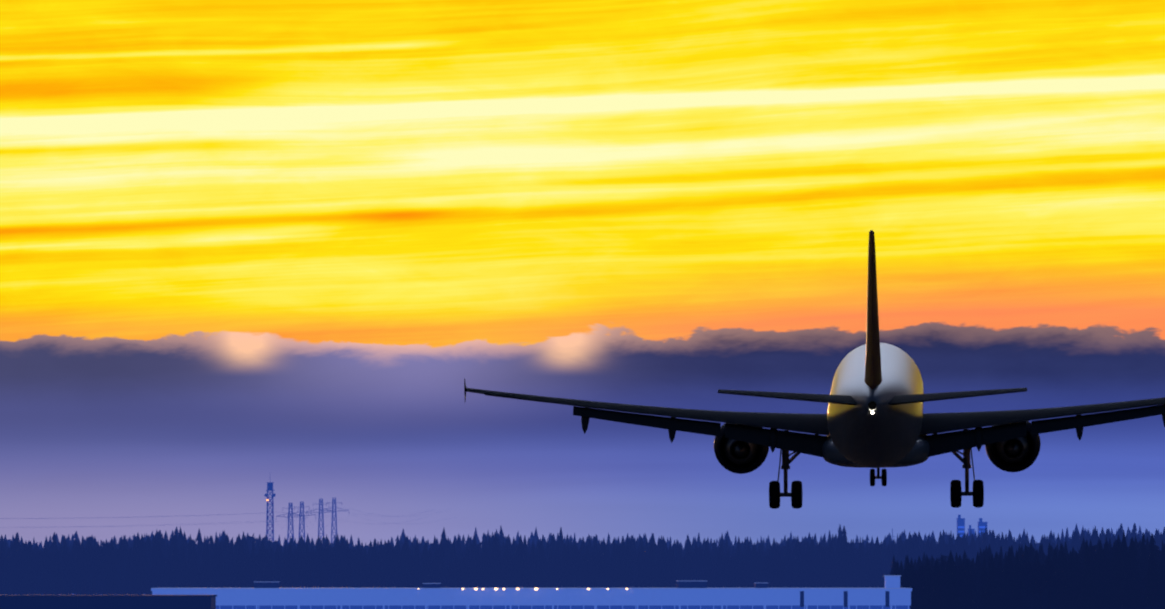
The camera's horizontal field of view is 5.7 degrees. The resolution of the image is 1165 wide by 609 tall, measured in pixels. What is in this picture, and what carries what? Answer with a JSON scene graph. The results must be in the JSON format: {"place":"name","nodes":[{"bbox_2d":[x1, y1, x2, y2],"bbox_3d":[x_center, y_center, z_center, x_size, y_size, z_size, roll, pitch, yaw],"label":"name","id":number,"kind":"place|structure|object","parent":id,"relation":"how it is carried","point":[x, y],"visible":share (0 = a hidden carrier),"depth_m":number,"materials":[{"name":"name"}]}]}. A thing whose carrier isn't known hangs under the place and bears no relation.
{"place":"outdoors","nodes":[
{"label":"outdoors","id":0,"kind":"place"},
{"bbox_2d":[0,595,216,608],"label":"shed building","id":1,"kind":"structure","parent":0,"point":[107,601],"depth_m":1492.56,"materials":[{"name":"metal"}]},
{"bbox_2d":[0,0,1164,548],"label":"sky","id":2,"kind":"structure","parent":0,"point":[246,245],"materials":[{"name":"yellow"}]},
{"bbox_2d":[464,230,1164,508],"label":"aircraft","id":3,"kind":"object","parent":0,"point":[875,416],"visible":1,"depth_m":492.80,"materials":[{"name":"white paint"}]},
{"bbox_2d":[891,515,986,541],"bbox_3d":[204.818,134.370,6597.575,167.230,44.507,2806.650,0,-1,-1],"label":"towers","id":4,"kind":"structure","parent":0,"point":[961,526],"depth_m":7989.21,"materials":[{"name":"concrete"}]},
{"label":"ground","id":5,"kind":"structure","parent":0,"visible":0},
{"bbox_2d":[0,498,445,543],"bbox_3d":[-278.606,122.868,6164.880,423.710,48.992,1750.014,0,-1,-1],"label":"power line pylons","id":6,"kind":"object","parent":5,"relation":"on","point":[303,515],"visible":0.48,"depth_m":6340.61,"materials":[{"name":"metal"}]},
{"bbox_2d":[264,482,275,541],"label":"telecom mast","id":7,"kind":"object","parent":5,"relation":"on","point":[269,486],"visible":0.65,"depth_m":5989.83,"materials":[{"name":"metal"}]},
{"bbox_2d":[151,575,911,608],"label":"hangar building","id":8,"kind":"structure","parent":5,"relation":"on","point":[892,594],"depth_m":2392.93,"materials":[{"name":"metal"}]},
{"bbox_2d":[0,523,1164,594],"bbox_3d":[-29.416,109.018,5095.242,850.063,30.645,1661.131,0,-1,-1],"label":"forest trees","id":9,"kind":"object","parent":5,"relation":"on","point":[136,565],"visible":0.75,"depth_m":4292.62,"materials":[{"name":"blue plant"}]},
{"bbox_2d":[890,531,1164,608],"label":"forest trees","id":10,"kind":"object","parent":5,"relation":"on","point":[1119,574],"visible":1,"depth_m":2946.91,"materials":[{"name":"blue plant"}]}
]}

